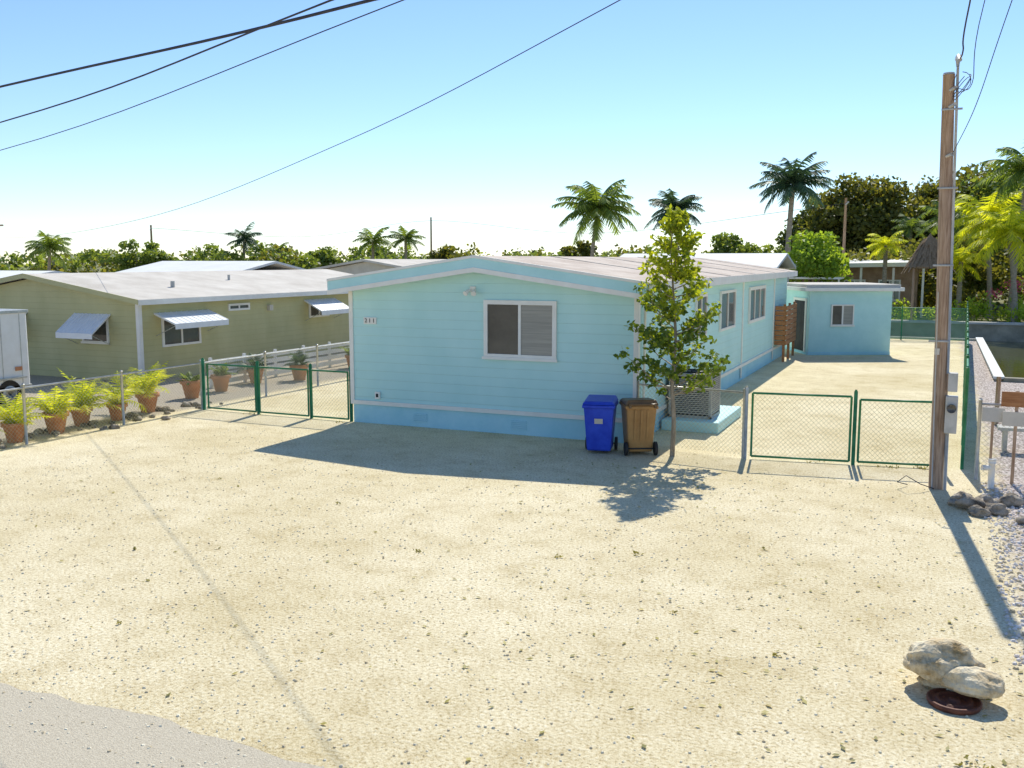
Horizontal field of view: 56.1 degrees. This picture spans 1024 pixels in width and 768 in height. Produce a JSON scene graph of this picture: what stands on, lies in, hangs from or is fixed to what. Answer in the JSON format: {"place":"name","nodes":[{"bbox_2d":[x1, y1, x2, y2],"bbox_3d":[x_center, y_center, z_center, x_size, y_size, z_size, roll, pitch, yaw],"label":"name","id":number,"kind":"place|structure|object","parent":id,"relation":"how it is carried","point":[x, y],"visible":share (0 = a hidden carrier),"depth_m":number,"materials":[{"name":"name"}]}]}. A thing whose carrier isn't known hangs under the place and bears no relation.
{"place":"outdoors","nodes":[
{"label":"outdoors","id":0,"kind":"place"},
{"bbox_2d":[0,682,324,767],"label":"road","id":1,"kind":"structure","parent":0,"point":[21,746],"depth_m":7.43,"materials":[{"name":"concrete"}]},
{"bbox_2d":[118,261,304,271],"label":"roof","id":2,"kind":"structure","parent":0,"point":[165,266],"depth_m":59.89,"materials":[{"name":"metal"}]},
{"bbox_2d":[329,262,395,273],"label":"walls","id":3,"kind":"structure","parent":0,"point":[362,267],"depth_m":53.64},
{"bbox_2d":[312,259,445,268],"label":"roof","id":4,"kind":"structure","parent":3,"relation":"on","point":[396,262],"depth_m":54.14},
{"bbox_2d":[0,264,1023,767],"bbox_3d":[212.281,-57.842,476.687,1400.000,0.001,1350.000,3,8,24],"label":"ground","id":5,"kind":"structure","parent":0,"point":[904,370],"depth_m":11.18,"materials":[{"name":"sand"}]},
{"bbox_2d":[0,309,31,405],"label":"enclosed cargo trailer","id":6,"kind":"object","parent":5,"relation":"on","point":[14,366],"visible":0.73,"depth_m":24.38,"materials":[{"name":"white paint"}]},
{"bbox_2d":[0,393,52,442],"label":"potted palm","id":7,"kind":"object","parent":5,"relation":"on","point":[20,426],"visible":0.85,"depth_m":19.54,"materials":[{"name":"plant"}]},
{"bbox_2d":[23,230,72,270],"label":"coconut palm","id":8,"kind":"object","parent":5,"relation":"on","point":[48,245],"visible":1,"depth_m":78.79,"materials":[{"name":"green plant"}]},
{"bbox_2d":[20,386,80,433],"bbox_3d":[-9.928,0.504,20.729,1.336,1.090,1.387,0,7,2],"label":"potted palm","id":9,"kind":"object","parent":5,"relation":"on","point":[63,413],"visible":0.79,"depth_m":20.52,"materials":[{"name":"plant"}]},
{"bbox_2d":[46,369,120,426],"bbox_3d":[-9.559,0.263,21.564,1.448,1.353,1.836,0,7,4],"label":"potted palm","id":10,"kind":"object","parent":5,"relation":"on","point":[77,389],"visible":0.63,"depth_m":21.49,"materials":[{"name":"plant"}]},
{"bbox_2d":[0,359,202,445],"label":"boundary chain link fence","id":11,"kind":"object","parent":5,"relation":"on","point":[23,401],"visible":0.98,"depth_m":21.11,"materials":[{"name":"metal"}]},
{"bbox_2d":[0,401,222,448],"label":"rock border","id":12,"kind":"object","parent":5,"relation":"on","point":[113,425],"visible":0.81,"depth_m":22.25,"materials":[{"name":"stone"}]},
{"bbox_2d":[88,371,146,420],"bbox_3d":[-9.164,0.265,22.197,1.468,1.187,1.433,7,10,44],"label":"potted palm","id":13,"kind":"object","parent":5,"relation":"on","point":[113,409],"visible":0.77,"depth_m":22.25,"materials":[{"name":"plant"}]},
{"bbox_2d":[106,239,178,271],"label":"buttonwood tree","id":14,"kind":"object","parent":5,"relation":"on","point":[151,253],"visible":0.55,"depth_m":93.18,"materials":[{"name":"green plant"}]},
{"bbox_2d":[114,361,176,412],"bbox_3d":[-8.914,0.051,23.502,1.452,1.277,1.604,-5,9,-34],"label":"potted palm","id":15,"kind":"object","parent":5,"relation":"on","point":[145,398],"visible":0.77,"depth_m":23.40,"materials":[{"name":"plant"}]},
{"bbox_2d":[0,279,348,381],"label":"walls","id":16,"kind":"structure","parent":5,"relation":"on","point":[258,327],"depth_m":30.84,"materials":[{"name":"green"}]},
{"bbox_2d":[57,313,109,334],"bbox_3d":[-13.163,-1.840,29.465,1.500,0.600,0.740,3,8,24],"label":"gable awning","id":17,"kind":"object","parent":16,"relation":"attached to","point":[83,322],"visible":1,"depth_m":29.44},
{"bbox_2d":[55,313,109,338],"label":"gable awning ribs","id":18,"kind":"object","parent":17,"relation":"attached to","point":[76,335],"visible":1,"depth_m":29.29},
{"bbox_2d":[135,304,144,381],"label":"corner trim","id":19,"kind":"structure","parent":16,"relation":"attached to","point":[139,333],"depth_m":29.10,"materials":[{"name":"white paint"}]},
{"bbox_2d":[0,269,352,299],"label":"roof","id":20,"kind":"structure","parent":16,"relation":"on","point":[151,285],"depth_m":33.98,"materials":[{"name":"grey metal"}]},
{"bbox_2d":[0,273,137,304],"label":"gable fascia","id":21,"kind":"structure","parent":20,"relation":"attached to","point":[72,287],"depth_m":29.57,"materials":[{"name":"white"}]},
{"bbox_2d":[138,291,347,304],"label":"side fascia","id":22,"kind":"structure","parent":20,"relation":"attached to","point":[196,299],"depth_m":32.15,"materials":[{"name":"white paint"}]},
{"bbox_2d":[161,319,201,346],"bbox_3d":[-10.547,-1.692,30.666,0.053,0.900,1.700,3,8,24],"label":"side window frame","id":23,"kind":"object","parent":16,"relation":"attached to","point":[170,345],"visible":0.66,"depth_m":30.49,"materials":[{"name":"white paint"}]},
{"bbox_2d":[164,321,198,344],"bbox_3d":[-10.563,-1.693,30.673,0.018,0.760,1.560,3,8,24],"label":"side window pane","id":24,"kind":"object","parent":23,"relation":"in","point":[173,335],"visible":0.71,"depth_m":30.54,"materials":[{"name":"grey glass"}]},
{"bbox_2d":[154,309,227,324],"bbox_3d":[-10.160,-2.124,30.493,0.840,0.360,2.400,3,8,24],"label":"side awning","id":25,"kind":"object","parent":16,"relation":"attached to","point":[189,316],"visible":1,"depth_m":30.38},
{"bbox_2d":[154,309,228,328],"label":"side awning ribs","id":26,"kind":"object","parent":25,"relation":"attached to","point":[196,324],"visible":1,"depth_m":30.31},
{"bbox_2d":[176,371,205,398],"bbox_3d":[-8.654,0.024,25.884,0.745,0.721,0.670,1,7,8],"label":"potted palm","id":27,"kind":"object","parent":5,"relation":"on","point":[190,386],"visible":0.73,"depth_m":25.76,"materials":[{"name":"ceramic"}]},
{"bbox_2d":[225,221,262,258],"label":"coconut palm","id":28,"kind":"object","parent":5,"relation":"on","point":[245,238],"visible":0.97,"depth_m":88.74,"materials":[{"name":"green plant"}]},
{"bbox_2d":[255,361,259,413],"bbox_3d":[-6.130,0.133,23.167,0.076,1.400,0.080,3,8,24],"label":"gate post","id":29,"kind":"object","parent":5,"relation":"on","point":[257,388],"visible":0.79,"depth_m":23.13,"materials":[{"name":"green metal"}]},
{"bbox_2d":[206,363,256,411],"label":"chain link gate","id":30,"kind":"structure","parent":29,"relation":"attached to","point":[229,365],"depth_m":23.48,"materials":[{"name":"metal"}]},
{"bbox_2d":[258,366,309,416],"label":"chain link gate","id":31,"kind":"structure","parent":29,"relation":"attached to","point":[284,413],"depth_m":22.82,"materials":[{"name":"metal"}]},
{"bbox_2d":[204,342,349,404],"bbox_3d":[-3.811,-1.087,32.813,0.072,1.350,19.372,3,8,24],"label":"boundary chain link fence","id":32,"kind":"object","parent":5,"relation":"on","point":[288,351],"visible":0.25,"depth_m":26.60,"materials":[{"name":"metal"}]},
{"bbox_2d":[208,341,349,387],"bbox_3d":[-6.307,-1.032,33.436,0.100,0.880,12.200,3,8,24],"label":"white slat fence","id":33,"kind":"object","parent":5,"relation":"on","point":[310,359],"visible":0.39,"depth_m":30.95,"materials":[{"name":"paint"}]},
{"bbox_2d":[309,363,312,418],"bbox_3d":[-4.722,0.213,22.550,0.076,1.400,0.080,3,8,24],"label":"gate post","id":34,"kind":"object","parent":5,"relation":"on","point":[310,368],"visible":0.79,"depth_m":22.50,"materials":[{"name":"green metal"}]},
{"bbox_2d":[310,369,349,419],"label":"chain link gate","id":35,"kind":"structure","parent":34,"relation":"attached to","point":[312,391],"depth_m":22.27,"materials":[{"name":"metal"}]},
{"bbox_2d":[306,246,345,268],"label":"buttonwood tree","id":36,"kind":"object","parent":5,"relation":"on","point":[323,253],"visible":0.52,"depth_m":100.31,"materials":[{"name":"green plant"}]},
{"bbox_2d":[352,226,395,258],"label":"coconut palm","id":37,"kind":"object","parent":5,"relation":"on","point":[369,238],"visible":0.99,"depth_m":88.69,"materials":[{"name":"green plant"}]},
{"bbox_2d":[388,225,425,258],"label":"coconut palm","id":38,"kind":"object","parent":5,"relation":"on","point":[409,236],"visible":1,"depth_m":88.79,"materials":[{"name":"green plant"}]},
{"bbox_2d":[0,240,1023,294],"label":"distant tree line","id":39,"kind":"object","parent":5,"relation":"on","point":[78,261],"visible":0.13,"depth_m":93.99,"materials":[{"name":"green plant"}]},
{"bbox_2d":[354,346,781,442],"bbox_3d":[3.563,-0.379,30.058,6.710,0.550,20.460,3,8,24],"label":"skirting","id":40,"kind":"object","parent":5,"relation":"on","point":[502,423],"visible":0.21,"depth_m":21.05,"materials":[{"name":"paint"}]},
{"bbox_2d":[353,272,786,417],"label":"walls","id":41,"kind":"structure","parent":40,"relation":"on","point":[420,342],"depth_m":20.78,"materials":[{"name":"teal"}]},
{"bbox_2d":[348,291,354,399],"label":"corner trim","id":42,"kind":"structure","parent":41,"relation":"attached to","point":[351,346],"depth_m":21.88,"materials":[{"name":"white paint"}]},
{"bbox_2d":[351,400,621,422],"bbox_3d":[-0.586,0.577,20.708,6.800,0.090,0.039,3,8,24],"label":"front band","id":43,"kind":"object","parent":41,"relation":"attached to","point":[492,411],"visible":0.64,"depth_m":20.79,"materials":[{"name":"white paint"}]},
{"bbox_2d":[482,300,556,361],"bbox_3d":[0.156,-1.119,20.136,1.720,1.260,0.078,3,8,24],"label":"front window frame","id":44,"kind":"object","parent":41,"relation":"attached to","point":[519,356],"visible":1,"depth_m":20.12,"materials":[{"name":"white paint"}]},
{"bbox_2d":[488,304,517,354],"bbox_3d":[-0.184,-1.157,20.315,0.710,1.050,0.017,3,8,24],"label":"front window pane","id":45,"kind":"object","parent":44,"relation":"attached to","point":[502,329],"visible":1,"depth_m":20.31,"materials":[{"name":"grey glass"}]},
{"bbox_2d":[521,305,551,355],"bbox_3d":[0.519,-1.117,20.005,0.710,1.050,0.021,3,8,24],"label":"front window pane","id":46,"kind":"object","parent":44,"relation":"attached to","point":[536,330],"visible":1,"depth_m":20.00,"materials":[{"name":"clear glass"}]},
{"bbox_2d":[633,298,640,397],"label":"corner trim","id":47,"kind":"structure","parent":41,"relation":"attached to","point":[637,319],"depth_m":19.15,"materials":[{"name":"white paint"}]},
{"bbox_2d":[484,256,793,285],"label":"roof","id":48,"kind":"structure","parent":41,"relation":"on","point":[594,268],"depth_m":23.91,"materials":[{"name":"grey metal"}]},
{"bbox_2d":[327,267,643,298],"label":"fascia trim","id":49,"kind":"structure","parent":48,"relation":"attached to","point":[500,274],"depth_m":19.82,"materials":[{"name":"metal"}]},
{"bbox_2d":[327,258,647,293],"bbox_3d":[-0.751,-2.265,19.976,7.370,0.714,0.033,3,8,24],"label":"fascia board","id":50,"kind":"object","parent":48,"relation":"attached to","point":[619,285],"visible":0.86,"depth_m":19.81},
{"bbox_2d":[327,255,648,284],"bbox_3d":[-0.754,-2.389,19.954,7.390,0.577,0.049,3,8,24],"label":"fascia cap","id":51,"kind":"object","parent":50,"relation":"on","point":[497,260],"visible":0.95,"depth_m":19.75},
{"bbox_2d":[648,271,797,290],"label":"side fascia","id":52,"kind":"structure","parent":48,"relation":"attached to","point":[734,279],"depth_m":26.79,"materials":[{"name":"white paint"}]},
{"bbox_2d":[719,289,736,331],"bbox_3d":[6.109,-2.096,27.158,0.053,1.100,2.100,3,8,24],"label":"side window frame","id":53,"kind":"object","parent":41,"relation":"attached to","point":[720,314],"visible":0.96,"depth_m":27.10,"materials":[{"name":"white paint"}]},
{"bbox_2d":[721,292,734,328],"bbox_3d":[6.093,-2.097,27.165,0.018,0.960,1.960,3,8,24],"label":"side window pane","id":54,"kind":"object","parent":53,"relation":"in","point":[725,307],"visible":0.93,"depth_m":27.11,"materials":[{"name":"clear glass"}]},
{"bbox_2d":[559,239,597,256],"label":"buttonwood tree","id":55,"kind":"object","parent":5,"relation":"on","point":[583,249],"visible":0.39,"depth_m":97.87,"materials":[{"name":"green plant"}]},
{"bbox_2d":[550,179,640,256],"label":"coconut palm","id":56,"kind":"object","parent":5,"relation":"on","point":[588,205],"visible":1,"depth_m":68.30,"materials":[{"name":"green plant"}]},
{"bbox_2d":[582,394,618,450],"bbox_3d":[1.720,0.778,18.644,0.630,1.076,0.807,2,8,12],"label":"blue recycling bin","id":57,"kind":"object","parent":5,"relation":"on","point":[600,414],"visible":1,"depth_m":18.34,"materials":[{"name":"plastic"}]},
{"bbox_2d":[619,398,658,455],"bbox_3d":[2.440,0.798,18.491,0.630,1.076,0.807,-1,7,-4],"label":"brown trash bin","id":58,"kind":"object","parent":5,"relation":"on","point":[638,418],"visible":1,"depth_m":18.24,"materials":[{"name":"plastic"}]},
{"bbox_2d":[613,204,730,456],"bbox_3d":[3.145,-0.957,18.025,2.089,4.784,1.934,3,8,24],"label":"young tree","id":59,"kind":"object","parent":5,"relation":"on","point":[676,222],"visible":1,"depth_m":17.73,"materials":[{"name":"green plant"}]},
{"bbox_2d":[644,188,704,249],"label":"coconut palm","id":60,"kind":"object","parent":5,"relation":"on","point":[687,202],"visible":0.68,"depth_m":78.20,"materials":[{"name":"green plant"}]},
{"bbox_2d":[636,380,744,458],"bbox_3d":[3.424,0.701,18.574,2.258,1.450,0.071,5,9,32],"label":"chain link fence","id":61,"kind":"object","parent":5,"relation":"on","point":[679,387],"visible":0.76,"depth_m":18.36,"materials":[{"name":"metal"}]},
{"bbox_2d":[661,405,740,433],"bbox_3d":[4.367,0.772,21.966,1.250,0.240,2.600,3,8,24],"label":"air conditioner pad","id":62,"kind":"object","parent":5,"relation":"on","point":[705,423],"visible":0.66,"depth_m":20.95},
{"bbox_2d":[668,369,720,418],"bbox_3d":[4.093,0.108,21.627,1.047,1.160,1.120,3,8,24],"label":"air conditioner","id":63,"kind":"object","parent":62,"relation":"on","point":[696,403],"visible":0.45,"depth_m":21.16,"materials":[{"name":"metal"}]},
{"bbox_2d":[701,231,762,252],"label":"buttonwood tree","id":64,"kind":"object","parent":5,"relation":"on","point":[726,243],"visible":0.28,"depth_m":85.69,"materials":[{"name":"green plant"}]},
{"bbox_2d":[774,302,796,361],"bbox_3d":[10.323,-2.007,36.222,0.415,2.100,2.670,3,8,24],"label":"deck screen","id":65,"kind":"object","parent":5,"relation":"on","point":[789,333],"visible":1,"depth_m":35.11,"materials":[{"name":"brown wood"}]},
{"bbox_2d":[748,151,835,251],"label":"royal palm","id":66,"kind":"object","parent":5,"relation":"on","point":[798,179],"visible":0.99,"depth_m":68.15,"materials":[{"name":"green plant"}]},
{"bbox_2d":[774,210,818,246],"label":"gumbo limbo tree","id":67,"kind":"object","parent":5,"relation":"on","point":[799,221],"visible":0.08,"depth_m":84.86,"materials":[{"name":"green plant"}]},
{"bbox_2d":[782,230,852,281],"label":"sea grape tree","id":68,"kind":"object","parent":5,"relation":"on","point":[808,256],"visible":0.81,"depth_m":60.98,"materials":[{"name":"green plant"}]},
{"bbox_2d":[785,282,904,354],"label":"garden shed","id":69,"kind":"structure","parent":5,"relation":"on","point":[843,318],"depth_m":37.59,"materials":[{"name":"teal paint"}]},
{"bbox_2d":[794,300,804,350],"bbox_3d":[11.544,-2.368,38.557,0.045,1.979,1.228,0,7,-2],"label":"door leaf","id":70,"kind":"structure","parent":69,"relation":"in","point":[798,343],"depth_m":38.47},
{"bbox_2d":[851,390,857,464],"bbox_3d":[6.211,0.836,17.415,0.065,1.480,0.068,3,8,24],"label":"gate post","id":71,"kind":"object","parent":5,"relation":"on","point":[854,427],"visible":0.79,"depth_m":17.38,"materials":[{"name":"green metal"}]},
{"bbox_2d":[750,392,852,461],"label":"chain link gate","id":72,"kind":"structure","parent":71,"relation":"attached to","point":[807,395],"depth_m":17.66,"materials":[{"name":"metal"}]},
{"bbox_2d":[856,399,931,465],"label":"chain link gate","id":73,"kind":"structure","parent":71,"relation":"attached to","point":[859,425],"depth_m":17.27,"materials":[{"name":"metal"}]},
{"bbox_2d":[792,172,921,256],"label":"gumbo limbo tree","id":74,"kind":"object","parent":5,"relation":"on","point":[873,206],"visible":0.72,"depth_m":76.74,"materials":[{"name":"green plant"}]},
{"bbox_2d":[802,267,918,315],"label":"walls","id":75,"kind":"structure","parent":5,"relation":"on","point":[871,274],"depth_m":63.84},
{"bbox_2d":[796,258,908,266],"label":"roof","id":76,"kind":"structure","parent":75,"relation":"on","point":[878,263],"depth_m":63.23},
{"bbox_2d":[865,230,907,283],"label":"coconut palm","id":77,"kind":"object","parent":5,"relation":"on","point":[880,243],"visible":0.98,"depth_m":61.30,"materials":[{"name":"green plant"}]},
{"bbox_2d":[890,211,931,255],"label":"coconut palm","id":78,"kind":"object","parent":5,"relation":"on","point":[909,226],"visible":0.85,"depth_m":71.09,"materials":[{"name":"green plant"}]},
{"bbox_2d":[890,305,966,340],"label":"green canal fence","id":79,"kind":"object","parent":5,"relation":"on","point":[956,335],"visible":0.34,"depth_m":44.45,"materials":[{"name":"metal"}]},
{"bbox_2d":[902,233,955,319],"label":"tiki hut","id":80,"kind":"object","parent":5,"relation":"on","point":[924,256],"visible":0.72,"depth_m":57.09,"materials":[{"name":"plant"}]},
{"bbox_2d":[897,54,971,489],"bbox_3d":[6.721,-1.524,15.227,0.837,7.125,0.528,3,8,24],"label":"utility pole","id":81,"kind":"object","parent":5,"relation":"on","point":[944,413],"visible":0.98,"depth_m":15.22,"materials":[{"name":"brown wood"}]},
{"bbox_2d":[846,232,1023,322],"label":"undergrowth","id":82,"kind":"object","parent":5,"relation":"on","point":[969,295],"visible":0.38,"depth_m":64.93,"materials":[{"name":"green plant"}]},
{"bbox_2d":[915,195,972,238],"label":"coconut palm","id":83,"kind":"object","parent":5,"relation":"on","point":[934,220],"visible":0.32,"depth_m":66.70,"materials":[{"name":"green plant"}]},
{"bbox_2d":[905,162,1000,272],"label":"gumbo limbo tree","id":84,"kind":"object","parent":5,"relation":"on","point":[928,192],"visible":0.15,"depth_m":82.49,"materials":[{"name":"green plant"}]},
{"bbox_2d":[903,638,1004,698],"bbox_3d":[3.857,2.422,8.308,0.841,0.400,0.611,8,11,47],"label":"limestone boulder","id":85,"kind":"object","parent":5,"relation":"on","point":[953,665],"visible":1,"depth_m":8.18,"materials":[{"name":"stone"}]},
{"bbox_2d":[926,688,982,715],"bbox_3d":[3.711,2.664,8.061,0.430,0.050,0.430,3,8,24],"label":"rusty round lid","id":86,"kind":"object","parent":5,"relation":"on","point":[946,701],"visible":0.96,"depth_m":8.01,"materials":[{"name":"metal"}]},
{"bbox_2d":[890,320,1023,341],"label":"seawall","id":87,"kind":"object","parent":5,"relation":"on","point":[1002,331],"visible":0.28,"depth_m":53.95,"materials":[{"name":"concrete"}]},
{"bbox_2d":[930,243,988,319],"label":"coconut palm","id":88,"kind":"object","parent":5,"relation":"on","point":[964,259],"visible":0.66,"depth_m":59.31,"materials":[{"name":"green plant"}]},
{"bbox_2d":[896,336,1023,382],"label":"seawall","id":89,"kind":"object","parent":5,"relation":"on","point":[994,367],"visible":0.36,"depth_m":33.85,"materials":[{"name":"concrete"}]},
{"bbox_2d":[960,301,969,468],"bbox_3d":[14.328,-1.065,30.297,0.072,1.950,29.680,3,8,25],"label":"green canal fence","id":90,"kind":"object","parent":5,"relation":"on","point":[965,385],"visible":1,"depth_m":17.09,"materials":[{"name":"metal"}]},
{"bbox_2d":[936,211,1023,297],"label":"gumbo limbo tree","id":91,"kind":"object","parent":5,"relation":"on","point":[994,287],"visible":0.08,"depth_m":70.55,"materials":[{"name":"green plant"}]},
{"bbox_2d":[953,191,1023,317],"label":"coconut palm","id":92,"kind":"object","parent":5,"relation":"on","point":[971,211],"visible":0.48,"depth_m":61.45,"materials":[{"name":"green plant"}]},
{"bbox_2d":[959,200,1023,321],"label":"coconut palm","id":93,"kind":"object","parent":5,"relation":"on","point":[1008,230],"visible":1,"depth_m":55.71,"materials":[{"name":"green plant"}]},
{"bbox_2d":[959,165,1023,298],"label":"gumbo limbo tree","id":94,"kind":"object","parent":5,"relation":"on","point":[990,187],"visible":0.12,"depth_m":76.69,"materials":[{"name":"green plant"}]},
{"bbox_2d":[982,407,1004,458],"bbox_3d":[8.040,1.016,16.099,0.340,1.260,0.070,3,8,24],"label":"mailbox","id":95,"kind":"object","parent":5,"relation":"on","point":[992,415],"visible":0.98,"depth_m":16.03,"materials":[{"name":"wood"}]},
{"bbox_2d":[973,139,1023,320],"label":"coconut palm","id":96,"kind":"object","parent":5,"relation":"on","point":[1012,168],"visible":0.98,"depth_m":57.94,"materials":[{"name":"green plant"}]},
{"bbox_2d":[974,398,1023,479],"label":"roadside chain link fence","id":97,"kind":"object","parent":5,"relation":"on","point":[978,446],"visible":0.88,"depth_m":16.16,"materials":[{"name":"metal"}]},
{"bbox_2d":[1001,391,1023,483],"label":"wooden sign","id":98,"kind":"object","parent":5,"relation":"on","point":[1015,419],"visible":1,"depth_m":15.82,"materials":[{"name":"brown wood"}]},
{"bbox_3d":[20.452,0.467,-16.884,1.800,11.200,0.280,3,8,24],"label":"utility pole","id":99,"kind":"object","parent":5,"relation":"on","visible":0},
{"bbox_2d":[0,0,333,122],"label":"overhead cable","id":100,"kind":"object","parent":99,"relation":"attached to","point":[282,19],"visible":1,"depth_m":14.78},
{"bbox_2d":[0,0,376,87],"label":"overhead cable","id":101,"kind":"object","parent":99,"relation":"attached to","point":[218,37],"visible":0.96,"depth_m":14.95,"materials":[{"name":"rubber"}]},
{"bbox_2d":[0,0,403,150],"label":"overhead wire","id":102,"kind":"object","parent":99,"relation":"attached to","point":[222,71],"visible":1,"depth_m":15.31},
{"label":"utility pole","id":103,"kind":"object","parent":5,"relation":"on","visible":0},
{"bbox_2d":[38,0,619,236],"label":"overhead wire","id":104,"kind":"object","parent":103,"relation":"attached to","point":[394,118],"visible":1,"depth_m":15.86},
{"bbox_2d":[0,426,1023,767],"bbox_3d":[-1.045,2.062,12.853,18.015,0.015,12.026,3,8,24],"label":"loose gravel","id":105,"kind":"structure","parent":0,"point":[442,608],"depth_m":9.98,"materials":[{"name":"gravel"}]},
{"bbox_2d":[0,0,1023,264],"label":"sky","id":106,"kind":"structure","parent":0,"point":[686,97],"materials":[{"name":"blue"}]},
{"bbox_2d":[620,253,795,268],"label":"roof","id":107,"kind":"structure","parent":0,"point":[779,260],"depth_m":55.46,"materials":[{"name":"metal"}]},
{"bbox_2d":[979,482,1023,669],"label":"white coral gravel","id":108,"kind":"structure","parent":0,"point":[1002,565],"depth_m":12.03,"materials":[{"name":"gravel"}]},
{"bbox_2d":[985,341,1023,377],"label":"canal water","id":109,"kind":"structure","parent":0,"point":[1008,357],"depth_m":45.14,"materials":[{"name":"liquid"}]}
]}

